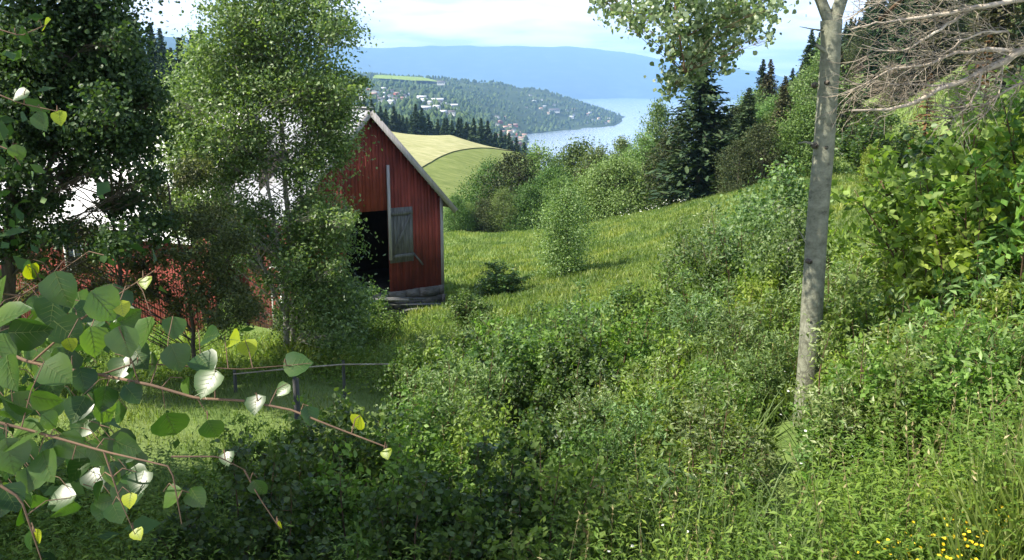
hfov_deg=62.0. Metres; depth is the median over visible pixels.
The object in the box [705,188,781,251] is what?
aspen sapling
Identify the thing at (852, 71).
deciduous tree
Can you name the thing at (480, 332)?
broadleaf shrub
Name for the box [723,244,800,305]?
broadleaf shrub
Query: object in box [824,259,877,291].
broadleaf shrub
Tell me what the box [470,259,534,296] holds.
alder shrub
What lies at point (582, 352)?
alder shrub
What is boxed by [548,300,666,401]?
broadleaf shrub
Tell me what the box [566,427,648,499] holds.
sallow shrub
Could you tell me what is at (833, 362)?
broadleaf shrub
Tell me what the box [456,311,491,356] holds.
willow shrub
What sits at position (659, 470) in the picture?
sallow shrub
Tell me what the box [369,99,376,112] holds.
spruce tree
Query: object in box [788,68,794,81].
spruce tree
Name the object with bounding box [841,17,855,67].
spruce tree
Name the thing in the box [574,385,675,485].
willow shrub
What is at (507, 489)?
alder shrub
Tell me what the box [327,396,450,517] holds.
alder shrub
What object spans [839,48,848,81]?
spruce tree
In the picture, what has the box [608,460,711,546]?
sallow shrub
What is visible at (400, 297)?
loose plank
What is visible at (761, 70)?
spruce tree
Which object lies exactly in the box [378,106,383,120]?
spruce tree
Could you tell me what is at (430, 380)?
willow shrub
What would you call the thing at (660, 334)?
willow shrub
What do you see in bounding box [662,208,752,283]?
willow shrub
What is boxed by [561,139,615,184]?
birch tree
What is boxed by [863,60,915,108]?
deciduous tree
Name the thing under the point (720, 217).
willow shrub
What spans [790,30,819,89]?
spruce tree
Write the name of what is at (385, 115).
spruce tree
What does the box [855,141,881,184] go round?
broadleaf shrub
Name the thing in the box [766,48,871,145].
birch tree
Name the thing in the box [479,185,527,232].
birch tree
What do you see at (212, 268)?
rowan tree
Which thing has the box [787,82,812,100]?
deciduous tree
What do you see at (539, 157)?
birch tree
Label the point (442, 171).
pasture field
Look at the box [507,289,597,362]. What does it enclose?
willow shrub
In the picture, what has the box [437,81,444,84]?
white house
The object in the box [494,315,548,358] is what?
willow shrub
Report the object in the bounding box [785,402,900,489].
sallow shrub
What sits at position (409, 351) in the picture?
willow shrub
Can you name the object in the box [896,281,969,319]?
broadleaf shrub
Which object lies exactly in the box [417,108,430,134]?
spruce tree
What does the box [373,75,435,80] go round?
field
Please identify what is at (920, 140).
alder shrub
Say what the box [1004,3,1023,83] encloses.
spruce tree
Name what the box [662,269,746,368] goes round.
willow shrub
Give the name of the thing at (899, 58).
spruce tree
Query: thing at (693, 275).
broadleaf shrub
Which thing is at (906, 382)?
broadleaf shrub
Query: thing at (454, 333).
willow shrub
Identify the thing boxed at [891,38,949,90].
deciduous tree
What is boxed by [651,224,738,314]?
willow shrub
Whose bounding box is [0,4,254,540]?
deciduous tree
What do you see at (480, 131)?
spruce tree
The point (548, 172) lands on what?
deciduous tree
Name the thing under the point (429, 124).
spruce tree
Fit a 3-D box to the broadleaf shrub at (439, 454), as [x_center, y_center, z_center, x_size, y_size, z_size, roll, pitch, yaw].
[-1.208,2.563,9.819,1.870,1.796,1.623,-9,15,-34]
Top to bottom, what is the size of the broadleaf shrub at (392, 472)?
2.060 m
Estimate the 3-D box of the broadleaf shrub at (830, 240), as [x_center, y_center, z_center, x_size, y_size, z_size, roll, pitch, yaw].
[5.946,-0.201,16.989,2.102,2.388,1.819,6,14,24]
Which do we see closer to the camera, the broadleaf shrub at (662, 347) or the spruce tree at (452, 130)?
the broadleaf shrub at (662, 347)
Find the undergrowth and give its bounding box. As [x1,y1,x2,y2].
[0,211,1023,559]
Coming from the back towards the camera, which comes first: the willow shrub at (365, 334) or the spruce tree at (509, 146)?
the spruce tree at (509, 146)
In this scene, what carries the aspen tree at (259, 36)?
on the ground at (579, 73)
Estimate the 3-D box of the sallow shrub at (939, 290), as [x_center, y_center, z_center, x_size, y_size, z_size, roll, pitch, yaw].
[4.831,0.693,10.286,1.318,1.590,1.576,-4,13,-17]
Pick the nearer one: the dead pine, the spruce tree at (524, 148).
the dead pine
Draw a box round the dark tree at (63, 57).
[0,0,184,389]
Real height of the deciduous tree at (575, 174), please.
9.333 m
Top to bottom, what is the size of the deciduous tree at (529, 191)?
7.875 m
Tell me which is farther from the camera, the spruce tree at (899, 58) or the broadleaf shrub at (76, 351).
the spruce tree at (899, 58)
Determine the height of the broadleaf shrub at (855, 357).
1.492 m
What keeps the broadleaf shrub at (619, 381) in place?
on the ground at (579, 73)
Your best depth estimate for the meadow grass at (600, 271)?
18.07 m
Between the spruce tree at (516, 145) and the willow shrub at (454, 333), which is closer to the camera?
the willow shrub at (454, 333)
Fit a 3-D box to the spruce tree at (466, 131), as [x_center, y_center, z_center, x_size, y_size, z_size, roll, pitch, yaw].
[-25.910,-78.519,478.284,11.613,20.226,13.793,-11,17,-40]
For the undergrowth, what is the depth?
7.33 m
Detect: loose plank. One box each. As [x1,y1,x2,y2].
[370,298,409,301]
[384,297,412,298]
[385,303,440,305]
[409,297,425,299]
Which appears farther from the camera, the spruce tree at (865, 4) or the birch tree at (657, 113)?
the spruce tree at (865, 4)
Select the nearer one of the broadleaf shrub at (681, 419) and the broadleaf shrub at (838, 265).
the broadleaf shrub at (681, 419)
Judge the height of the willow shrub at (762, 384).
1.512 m
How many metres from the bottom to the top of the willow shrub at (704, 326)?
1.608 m
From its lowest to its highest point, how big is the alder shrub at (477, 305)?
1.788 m
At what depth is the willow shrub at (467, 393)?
13.08 m
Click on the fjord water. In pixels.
(629, 109)
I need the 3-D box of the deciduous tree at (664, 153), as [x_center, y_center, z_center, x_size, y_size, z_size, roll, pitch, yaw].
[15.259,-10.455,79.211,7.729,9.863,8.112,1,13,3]
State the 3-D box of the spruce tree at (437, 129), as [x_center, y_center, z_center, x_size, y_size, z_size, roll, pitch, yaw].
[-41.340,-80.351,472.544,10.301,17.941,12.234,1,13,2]
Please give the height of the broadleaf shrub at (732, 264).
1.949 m
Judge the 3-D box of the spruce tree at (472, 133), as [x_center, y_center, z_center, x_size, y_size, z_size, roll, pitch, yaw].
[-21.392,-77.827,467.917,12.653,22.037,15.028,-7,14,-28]
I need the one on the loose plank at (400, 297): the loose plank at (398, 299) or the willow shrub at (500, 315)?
the loose plank at (398, 299)
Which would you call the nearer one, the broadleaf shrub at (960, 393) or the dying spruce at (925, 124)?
the broadleaf shrub at (960, 393)
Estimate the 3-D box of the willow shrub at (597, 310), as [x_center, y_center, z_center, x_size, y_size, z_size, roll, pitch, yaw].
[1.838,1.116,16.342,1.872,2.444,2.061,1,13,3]
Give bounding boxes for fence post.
[293,378,301,443]
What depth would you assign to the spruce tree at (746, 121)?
70.53 m
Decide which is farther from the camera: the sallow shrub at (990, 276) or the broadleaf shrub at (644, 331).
the broadleaf shrub at (644, 331)
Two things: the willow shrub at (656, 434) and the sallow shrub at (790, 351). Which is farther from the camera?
the sallow shrub at (790, 351)
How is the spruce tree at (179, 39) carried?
on the ground at (579, 73)
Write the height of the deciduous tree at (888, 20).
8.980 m
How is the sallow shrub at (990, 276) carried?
on the ground at (579, 73)
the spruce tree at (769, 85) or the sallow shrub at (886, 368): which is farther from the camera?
the spruce tree at (769, 85)
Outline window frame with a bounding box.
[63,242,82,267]
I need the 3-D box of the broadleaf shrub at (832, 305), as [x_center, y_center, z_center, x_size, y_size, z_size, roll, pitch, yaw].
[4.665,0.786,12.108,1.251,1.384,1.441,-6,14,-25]
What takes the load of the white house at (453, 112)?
on the ground at (579, 73)
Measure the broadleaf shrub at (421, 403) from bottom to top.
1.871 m
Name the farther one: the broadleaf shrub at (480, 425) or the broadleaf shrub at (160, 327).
the broadleaf shrub at (160, 327)
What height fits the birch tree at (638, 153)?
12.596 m
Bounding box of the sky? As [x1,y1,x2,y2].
[0,0,886,78]
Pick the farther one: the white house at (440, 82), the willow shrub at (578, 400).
the white house at (440, 82)
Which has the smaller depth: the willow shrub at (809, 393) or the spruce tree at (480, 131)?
the willow shrub at (809, 393)
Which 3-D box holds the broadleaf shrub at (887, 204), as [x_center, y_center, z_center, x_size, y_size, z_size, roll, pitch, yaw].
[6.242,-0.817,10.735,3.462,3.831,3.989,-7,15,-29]
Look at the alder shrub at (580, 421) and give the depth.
10.26 m
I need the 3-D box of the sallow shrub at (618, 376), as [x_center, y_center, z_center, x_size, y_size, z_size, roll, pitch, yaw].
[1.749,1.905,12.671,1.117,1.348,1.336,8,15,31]
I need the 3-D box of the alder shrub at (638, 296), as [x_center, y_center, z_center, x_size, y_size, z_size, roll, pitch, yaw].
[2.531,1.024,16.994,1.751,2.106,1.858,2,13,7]
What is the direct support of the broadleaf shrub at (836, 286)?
on the ground at (579, 73)
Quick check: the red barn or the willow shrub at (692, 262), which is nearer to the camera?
the willow shrub at (692, 262)
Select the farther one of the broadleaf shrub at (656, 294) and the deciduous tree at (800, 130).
the deciduous tree at (800, 130)
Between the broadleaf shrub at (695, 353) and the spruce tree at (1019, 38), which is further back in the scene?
the spruce tree at (1019, 38)
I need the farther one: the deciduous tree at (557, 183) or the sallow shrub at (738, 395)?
the deciduous tree at (557, 183)
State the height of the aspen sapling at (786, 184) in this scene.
4.074 m
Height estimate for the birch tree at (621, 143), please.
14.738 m
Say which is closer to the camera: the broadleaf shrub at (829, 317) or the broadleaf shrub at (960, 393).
the broadleaf shrub at (960, 393)
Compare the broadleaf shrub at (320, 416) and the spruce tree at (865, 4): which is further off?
the spruce tree at (865, 4)
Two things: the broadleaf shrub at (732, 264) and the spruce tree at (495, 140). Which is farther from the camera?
the spruce tree at (495, 140)
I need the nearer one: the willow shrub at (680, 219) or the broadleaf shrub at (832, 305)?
the broadleaf shrub at (832, 305)
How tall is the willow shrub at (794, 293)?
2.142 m
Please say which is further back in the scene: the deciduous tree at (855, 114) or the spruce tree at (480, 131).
the spruce tree at (480, 131)
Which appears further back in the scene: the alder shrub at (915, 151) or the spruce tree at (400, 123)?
the spruce tree at (400, 123)
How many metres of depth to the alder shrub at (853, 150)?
48.41 m
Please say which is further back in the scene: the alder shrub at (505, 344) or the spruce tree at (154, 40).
the spruce tree at (154, 40)
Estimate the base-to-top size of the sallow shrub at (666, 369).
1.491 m
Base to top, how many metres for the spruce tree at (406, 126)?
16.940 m
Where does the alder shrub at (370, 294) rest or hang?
on the ground at (579, 73)
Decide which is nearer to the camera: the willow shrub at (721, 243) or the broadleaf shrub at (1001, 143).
the broadleaf shrub at (1001, 143)
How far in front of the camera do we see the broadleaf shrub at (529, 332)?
15.88 m
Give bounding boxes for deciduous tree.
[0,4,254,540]
[0,74,166,559]
[443,156,519,231]
[443,193,482,232]
[470,148,542,232]
[470,197,501,232]
[496,179,547,231]
[510,163,577,221]
[528,134,614,178]
[532,172,580,228]
[538,162,576,183]
[571,163,596,184]
[634,116,697,205]
[708,145,737,192]
[709,102,754,173]
[710,138,757,194]
[731,120,787,186]
[743,111,780,136]
[745,130,773,181]
[755,94,812,124]
[757,97,851,176]
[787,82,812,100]
[835,87,869,145]
[836,78,869,140]
[841,29,872,75]
[842,49,859,88]
[847,101,898,148]
[850,52,883,99]
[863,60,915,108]
[872,11,894,33]
[876,40,902,89]
[890,0,920,34]
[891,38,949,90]
[924,1,964,47]
[949,0,990,63]
[955,42,984,76]
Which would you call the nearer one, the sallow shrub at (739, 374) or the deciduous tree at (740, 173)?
the sallow shrub at (739, 374)
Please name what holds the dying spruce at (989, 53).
on the ground at (579, 73)
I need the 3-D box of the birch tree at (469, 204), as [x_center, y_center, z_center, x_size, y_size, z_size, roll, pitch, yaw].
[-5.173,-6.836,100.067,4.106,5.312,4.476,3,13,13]
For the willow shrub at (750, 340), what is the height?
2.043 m
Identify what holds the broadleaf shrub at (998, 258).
on the ground at (579, 73)
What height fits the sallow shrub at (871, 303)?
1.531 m
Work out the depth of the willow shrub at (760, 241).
17.95 m
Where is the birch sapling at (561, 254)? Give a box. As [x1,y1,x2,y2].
[521,175,611,279]
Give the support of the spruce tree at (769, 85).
on the ground at (579, 73)
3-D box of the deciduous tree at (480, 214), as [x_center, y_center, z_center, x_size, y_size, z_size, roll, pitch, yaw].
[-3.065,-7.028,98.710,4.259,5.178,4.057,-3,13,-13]
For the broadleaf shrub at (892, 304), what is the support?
on the ground at (579, 73)
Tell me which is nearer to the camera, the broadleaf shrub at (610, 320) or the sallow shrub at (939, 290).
the sallow shrub at (939, 290)
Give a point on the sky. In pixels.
(395, 23)
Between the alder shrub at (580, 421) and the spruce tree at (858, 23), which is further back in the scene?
the spruce tree at (858, 23)
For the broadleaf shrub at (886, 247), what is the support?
on the ground at (579, 73)
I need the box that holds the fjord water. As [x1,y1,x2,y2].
[527,98,739,201]
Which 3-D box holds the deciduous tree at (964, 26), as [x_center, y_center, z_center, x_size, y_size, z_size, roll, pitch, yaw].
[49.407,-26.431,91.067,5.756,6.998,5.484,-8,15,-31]
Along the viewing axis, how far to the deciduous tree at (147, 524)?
7.75 m
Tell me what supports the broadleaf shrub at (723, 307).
on the ground at (579, 73)
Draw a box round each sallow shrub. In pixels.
[552,485,610,556]
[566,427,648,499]
[584,369,646,422]
[604,435,777,556]
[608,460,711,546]
[643,346,705,393]
[663,373,746,423]
[674,340,776,414]
[709,343,777,398]
[774,331,822,373]
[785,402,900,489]
[820,293,904,373]
[820,331,986,439]
[842,376,952,467]
[856,280,1000,375]
[870,279,965,347]
[880,295,1023,437]
[894,236,1023,330]
[894,285,1023,398]
[948,223,1023,364]
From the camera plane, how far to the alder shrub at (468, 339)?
15.54 m
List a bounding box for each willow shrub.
[353,307,376,348]
[382,332,462,409]
[385,344,466,450]
[416,326,470,373]
[417,332,517,460]
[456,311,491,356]
[467,306,509,343]
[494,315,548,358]
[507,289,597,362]
[520,320,561,348]
[548,355,646,444]
[562,276,648,350]
[572,377,649,443]
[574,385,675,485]
[582,352,666,445]
[607,393,686,499]
[641,320,674,344]
[642,290,715,344]
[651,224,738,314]
[655,378,741,447]
[658,207,725,263]
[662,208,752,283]
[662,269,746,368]
[663,369,795,525]
[670,197,792,298]
[687,293,752,358]
[702,276,799,382]
[711,209,768,228]
[731,314,799,417]
[742,219,834,273]
[742,226,803,265]
[766,180,838,229]
[770,238,878,361]
[774,313,931,486]
[824,237,909,317]
[904,125,945,164]
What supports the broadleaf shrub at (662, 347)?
on the ground at (579, 73)
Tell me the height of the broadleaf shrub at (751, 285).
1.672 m
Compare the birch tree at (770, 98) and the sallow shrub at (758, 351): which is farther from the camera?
the birch tree at (770, 98)
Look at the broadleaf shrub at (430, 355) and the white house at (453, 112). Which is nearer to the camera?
the broadleaf shrub at (430, 355)
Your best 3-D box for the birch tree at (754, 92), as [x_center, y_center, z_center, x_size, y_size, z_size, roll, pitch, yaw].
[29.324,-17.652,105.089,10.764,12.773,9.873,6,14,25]
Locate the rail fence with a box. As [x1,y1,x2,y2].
[233,360,405,398]
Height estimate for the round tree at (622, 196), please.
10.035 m
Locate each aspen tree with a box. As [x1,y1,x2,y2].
[138,0,389,363]
[587,0,902,427]
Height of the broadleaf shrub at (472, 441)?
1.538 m
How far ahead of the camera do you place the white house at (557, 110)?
3518.28 m
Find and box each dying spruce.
[908,74,942,148]
[940,35,1004,136]
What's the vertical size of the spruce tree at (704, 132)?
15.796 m
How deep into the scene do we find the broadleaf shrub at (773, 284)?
14.73 m
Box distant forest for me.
[176,59,620,163]
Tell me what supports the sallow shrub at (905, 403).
on the ground at (579, 73)
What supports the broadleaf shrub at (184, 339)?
on the ground at (579, 73)
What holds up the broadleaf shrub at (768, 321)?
on the ground at (579, 73)
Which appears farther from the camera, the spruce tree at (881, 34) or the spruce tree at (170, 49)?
the spruce tree at (170, 49)
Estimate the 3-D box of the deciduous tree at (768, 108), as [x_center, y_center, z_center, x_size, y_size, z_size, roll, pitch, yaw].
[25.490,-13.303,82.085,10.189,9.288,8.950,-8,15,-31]
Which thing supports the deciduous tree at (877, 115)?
on the ground at (579, 73)
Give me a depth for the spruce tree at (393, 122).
469.23 m
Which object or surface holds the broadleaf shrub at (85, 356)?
on the ground at (579, 73)
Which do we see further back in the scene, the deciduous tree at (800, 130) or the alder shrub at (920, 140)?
the deciduous tree at (800, 130)
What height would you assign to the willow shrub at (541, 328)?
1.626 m
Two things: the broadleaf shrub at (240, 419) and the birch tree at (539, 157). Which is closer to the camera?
the broadleaf shrub at (240, 419)
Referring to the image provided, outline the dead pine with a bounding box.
[807,0,1023,157]
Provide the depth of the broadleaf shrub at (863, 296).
11.67 m
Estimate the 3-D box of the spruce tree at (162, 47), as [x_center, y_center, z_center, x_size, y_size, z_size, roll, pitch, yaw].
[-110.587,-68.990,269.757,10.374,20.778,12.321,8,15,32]
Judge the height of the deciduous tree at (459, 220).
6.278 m
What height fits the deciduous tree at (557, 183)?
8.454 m
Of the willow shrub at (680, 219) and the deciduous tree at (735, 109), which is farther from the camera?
the deciduous tree at (735, 109)
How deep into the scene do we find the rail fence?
19.25 m
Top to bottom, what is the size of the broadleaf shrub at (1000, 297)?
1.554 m
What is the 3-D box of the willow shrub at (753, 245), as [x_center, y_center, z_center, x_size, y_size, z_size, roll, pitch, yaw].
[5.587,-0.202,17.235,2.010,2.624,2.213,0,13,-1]
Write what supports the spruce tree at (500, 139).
on the ground at (579, 73)
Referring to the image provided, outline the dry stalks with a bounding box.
[442,283,1023,559]
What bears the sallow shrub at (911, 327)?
on the ground at (579, 73)
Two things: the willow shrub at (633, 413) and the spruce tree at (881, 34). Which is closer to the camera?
the willow shrub at (633, 413)
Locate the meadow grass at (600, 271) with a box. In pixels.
[0,73,1023,559]
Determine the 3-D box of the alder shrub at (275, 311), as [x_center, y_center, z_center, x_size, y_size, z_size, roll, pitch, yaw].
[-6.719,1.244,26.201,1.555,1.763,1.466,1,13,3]
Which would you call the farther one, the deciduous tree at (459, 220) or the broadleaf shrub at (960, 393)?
the deciduous tree at (459, 220)
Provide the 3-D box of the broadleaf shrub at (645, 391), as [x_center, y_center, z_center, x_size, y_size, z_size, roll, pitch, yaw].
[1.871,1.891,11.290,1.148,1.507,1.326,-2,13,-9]
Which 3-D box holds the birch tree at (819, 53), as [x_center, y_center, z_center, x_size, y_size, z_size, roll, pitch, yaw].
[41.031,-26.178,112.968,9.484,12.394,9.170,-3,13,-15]
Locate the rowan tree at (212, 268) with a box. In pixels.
[3,142,271,360]
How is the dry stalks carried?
on the ground at (579, 73)
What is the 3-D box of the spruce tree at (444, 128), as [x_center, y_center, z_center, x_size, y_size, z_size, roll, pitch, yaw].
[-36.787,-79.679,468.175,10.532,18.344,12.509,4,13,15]
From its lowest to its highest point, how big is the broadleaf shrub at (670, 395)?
1.661 m
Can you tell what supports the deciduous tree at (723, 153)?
on the ground at (579, 73)
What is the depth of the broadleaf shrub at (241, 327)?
28.48 m
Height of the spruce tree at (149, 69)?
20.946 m
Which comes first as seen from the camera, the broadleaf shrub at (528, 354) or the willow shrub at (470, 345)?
the broadleaf shrub at (528, 354)
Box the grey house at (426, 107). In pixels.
[421,106,430,110]
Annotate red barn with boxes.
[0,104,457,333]
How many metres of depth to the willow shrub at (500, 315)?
20.40 m
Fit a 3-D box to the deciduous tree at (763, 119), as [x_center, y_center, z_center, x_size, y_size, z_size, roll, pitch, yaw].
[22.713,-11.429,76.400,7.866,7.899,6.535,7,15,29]
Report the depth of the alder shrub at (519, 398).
13.29 m
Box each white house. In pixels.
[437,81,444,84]
[448,110,455,115]
[549,109,559,112]
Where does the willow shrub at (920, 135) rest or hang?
on the ground at (579, 73)
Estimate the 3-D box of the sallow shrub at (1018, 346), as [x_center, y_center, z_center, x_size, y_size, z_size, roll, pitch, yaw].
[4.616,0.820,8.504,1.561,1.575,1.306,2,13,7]
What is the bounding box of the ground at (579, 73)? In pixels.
[7,3,1019,543]
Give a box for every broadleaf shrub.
[33,343,85,363]
[79,349,112,364]
[147,316,180,353]
[170,328,204,358]
[187,413,290,517]
[199,307,248,347]
[267,415,464,559]
[272,386,371,458]
[342,421,497,533]
[356,286,407,347]
[357,384,456,473]
[406,331,472,399]
[414,330,454,354]
[421,426,507,511]
[422,310,513,398]
[424,426,633,559]
[440,396,536,492]
[486,317,569,377]
[500,295,633,416]
[535,365,555,409]
[541,425,629,514]
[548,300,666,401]
[563,325,638,377]
[564,302,673,359]
[585,357,647,424]
[596,304,687,367]
[602,350,714,444]
[607,370,687,412]
[610,325,709,397]
[614,256,731,343]
[639,376,785,497]
[640,326,729,399]
[643,360,762,428]
[643,394,764,472]
[655,226,725,303]
[671,256,735,303]
[673,362,750,416]
[682,288,748,334]
[683,254,744,308]
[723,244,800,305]
[727,273,784,326]
[728,274,783,336]
[737,250,804,313]
[745,283,800,362]
[754,214,856,284]
[770,214,855,268]
[783,362,927,479]
[784,274,882,338]
[789,290,854,335]
[808,276,924,387]
[810,336,879,390]
[820,328,947,406]
[822,284,882,360]
[823,282,893,317]
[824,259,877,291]
[826,341,1009,476]
[829,64,1023,316]
[833,237,883,279]
[835,298,1021,451]
[844,312,954,376]
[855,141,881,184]
[857,273,934,331]
[858,139,1023,345]
[869,189,912,262]
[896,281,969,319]
[923,56,1023,319]
[923,109,1023,303]
[939,271,1023,355]
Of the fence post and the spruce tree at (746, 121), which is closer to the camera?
the fence post
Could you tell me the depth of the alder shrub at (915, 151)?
13.02 m
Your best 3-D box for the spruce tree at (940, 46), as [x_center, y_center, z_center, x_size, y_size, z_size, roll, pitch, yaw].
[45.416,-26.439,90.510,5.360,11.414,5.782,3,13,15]
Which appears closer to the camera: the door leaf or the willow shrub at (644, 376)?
the willow shrub at (644, 376)
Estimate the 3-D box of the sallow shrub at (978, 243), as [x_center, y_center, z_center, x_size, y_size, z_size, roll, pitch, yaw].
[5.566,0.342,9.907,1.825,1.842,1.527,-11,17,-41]
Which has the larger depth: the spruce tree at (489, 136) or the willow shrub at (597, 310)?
the spruce tree at (489, 136)
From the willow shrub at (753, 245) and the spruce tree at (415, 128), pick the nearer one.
the willow shrub at (753, 245)
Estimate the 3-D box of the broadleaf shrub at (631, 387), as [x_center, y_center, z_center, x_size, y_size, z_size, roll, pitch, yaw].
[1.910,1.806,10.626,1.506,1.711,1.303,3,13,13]
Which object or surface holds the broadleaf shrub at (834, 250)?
on the ground at (579, 73)
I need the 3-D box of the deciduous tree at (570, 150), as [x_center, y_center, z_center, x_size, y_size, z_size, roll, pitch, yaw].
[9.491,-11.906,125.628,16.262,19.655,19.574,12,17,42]
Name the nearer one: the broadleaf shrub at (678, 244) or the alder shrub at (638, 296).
the alder shrub at (638, 296)
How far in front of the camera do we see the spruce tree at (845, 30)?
200.57 m
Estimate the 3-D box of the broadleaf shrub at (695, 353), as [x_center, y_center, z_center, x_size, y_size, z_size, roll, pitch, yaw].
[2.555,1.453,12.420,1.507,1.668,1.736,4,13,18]
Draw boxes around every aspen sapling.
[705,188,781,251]
[715,152,832,274]
[730,196,837,305]
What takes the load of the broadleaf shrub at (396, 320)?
on the ground at (579, 73)
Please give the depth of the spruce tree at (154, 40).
241.03 m
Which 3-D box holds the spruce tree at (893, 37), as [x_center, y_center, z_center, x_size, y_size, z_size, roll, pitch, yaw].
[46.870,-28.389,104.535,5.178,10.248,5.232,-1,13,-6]
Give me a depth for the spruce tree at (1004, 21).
49.71 m
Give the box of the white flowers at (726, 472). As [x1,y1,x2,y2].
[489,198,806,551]
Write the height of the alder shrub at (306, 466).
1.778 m
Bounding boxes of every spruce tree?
[143,49,151,85]
[144,22,163,79]
[154,57,169,85]
[156,28,166,70]
[164,49,173,80]
[168,48,174,73]
[169,37,187,90]
[184,30,199,70]
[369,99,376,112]
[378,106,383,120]
[382,109,390,127]
[388,106,402,132]
[397,114,403,132]
[403,117,410,133]
[407,104,424,134]
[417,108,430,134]
[425,114,433,134]
[433,119,441,134]
[440,118,449,134]
[448,120,456,136]
[455,117,464,139]
[462,122,469,140]
[467,118,477,142]
[475,118,488,145]
[481,120,496,146]
[491,132,499,147]
[497,130,505,149]
[504,133,514,150]
[512,137,522,153]
[521,142,527,157]
[639,43,738,203]
[712,88,767,191]
[754,59,766,96]
[757,59,778,102]
[768,76,795,144]
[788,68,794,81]
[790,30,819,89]
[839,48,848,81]
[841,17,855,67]
[841,22,847,43]
[854,17,861,40]
[855,0,891,56]
[858,33,883,98]
[861,0,876,33]
[862,0,869,19]
[873,6,903,86]
[884,0,930,99]
[885,0,907,57]
[894,0,958,80]
[911,0,960,81]
[933,0,1023,129]
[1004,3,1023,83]
[1012,10,1023,72]
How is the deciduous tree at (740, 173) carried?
on the ground at (579, 73)
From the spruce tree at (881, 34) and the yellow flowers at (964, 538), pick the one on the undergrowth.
the yellow flowers at (964, 538)
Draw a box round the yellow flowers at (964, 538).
[857,500,1008,559]
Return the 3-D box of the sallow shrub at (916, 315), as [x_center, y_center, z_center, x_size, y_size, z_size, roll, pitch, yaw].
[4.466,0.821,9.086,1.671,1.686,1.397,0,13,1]
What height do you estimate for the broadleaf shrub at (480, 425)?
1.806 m
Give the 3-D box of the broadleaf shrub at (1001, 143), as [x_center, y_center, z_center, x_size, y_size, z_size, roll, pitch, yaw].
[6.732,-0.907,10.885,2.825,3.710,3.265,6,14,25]
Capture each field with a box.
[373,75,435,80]
[391,131,511,166]
[422,148,538,199]
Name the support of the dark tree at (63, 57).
on the ground at (579, 73)
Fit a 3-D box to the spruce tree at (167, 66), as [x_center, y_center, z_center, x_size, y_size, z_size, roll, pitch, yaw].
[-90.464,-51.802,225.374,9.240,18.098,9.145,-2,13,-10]
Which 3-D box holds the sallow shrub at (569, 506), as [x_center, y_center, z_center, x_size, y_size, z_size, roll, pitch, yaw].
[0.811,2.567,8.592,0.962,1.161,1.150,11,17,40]
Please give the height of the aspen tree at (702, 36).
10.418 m
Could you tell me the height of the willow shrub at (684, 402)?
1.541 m
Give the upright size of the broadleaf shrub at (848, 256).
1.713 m
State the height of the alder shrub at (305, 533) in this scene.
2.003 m
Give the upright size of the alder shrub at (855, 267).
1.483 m
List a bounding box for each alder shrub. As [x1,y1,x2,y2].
[120,427,354,559]
[226,433,357,548]
[267,298,310,336]
[277,387,388,527]
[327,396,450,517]
[355,458,496,559]
[363,279,390,331]
[373,340,454,427]
[388,426,573,559]
[400,323,505,416]
[442,286,495,332]
[450,324,541,424]
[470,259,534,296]
[488,403,593,508]
[493,338,581,444]
[524,394,626,487]
[535,321,629,427]
[604,278,676,344]
[834,106,934,177]
[852,252,897,305]
[858,73,1023,264]
[902,64,1023,191]
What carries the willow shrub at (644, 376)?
on the ground at (579, 73)
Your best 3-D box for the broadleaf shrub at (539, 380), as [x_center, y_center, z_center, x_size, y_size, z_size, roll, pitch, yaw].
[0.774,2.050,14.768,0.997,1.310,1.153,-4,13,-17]
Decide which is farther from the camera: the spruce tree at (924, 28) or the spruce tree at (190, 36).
the spruce tree at (190, 36)
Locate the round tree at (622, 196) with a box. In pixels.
[553,144,664,225]
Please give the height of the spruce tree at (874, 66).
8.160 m
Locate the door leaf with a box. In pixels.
[390,206,413,263]
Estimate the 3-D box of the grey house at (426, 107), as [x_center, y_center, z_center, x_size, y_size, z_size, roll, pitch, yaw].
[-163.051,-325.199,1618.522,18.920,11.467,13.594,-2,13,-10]
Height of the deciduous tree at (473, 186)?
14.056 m
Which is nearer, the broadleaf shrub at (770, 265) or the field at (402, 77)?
the broadleaf shrub at (770, 265)
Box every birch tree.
[0,17,391,559]
[462,201,478,231]
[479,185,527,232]
[510,139,576,193]
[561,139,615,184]
[602,134,633,191]
[612,125,671,209]
[636,97,684,204]
[721,85,767,111]
[755,92,777,117]
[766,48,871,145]
[799,37,850,72]
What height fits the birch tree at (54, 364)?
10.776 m
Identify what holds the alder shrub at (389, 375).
on the ground at (579, 73)
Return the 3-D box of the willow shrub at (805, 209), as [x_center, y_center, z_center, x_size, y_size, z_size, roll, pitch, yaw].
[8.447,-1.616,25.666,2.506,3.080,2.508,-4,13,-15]
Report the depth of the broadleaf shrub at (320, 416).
11.58 m
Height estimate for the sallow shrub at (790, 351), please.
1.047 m
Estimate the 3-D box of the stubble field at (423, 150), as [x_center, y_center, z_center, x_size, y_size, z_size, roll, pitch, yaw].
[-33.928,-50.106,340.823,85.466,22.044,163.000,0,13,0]
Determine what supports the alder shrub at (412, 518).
on the ground at (579, 73)
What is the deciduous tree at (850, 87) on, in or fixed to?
on the ground at (579, 73)

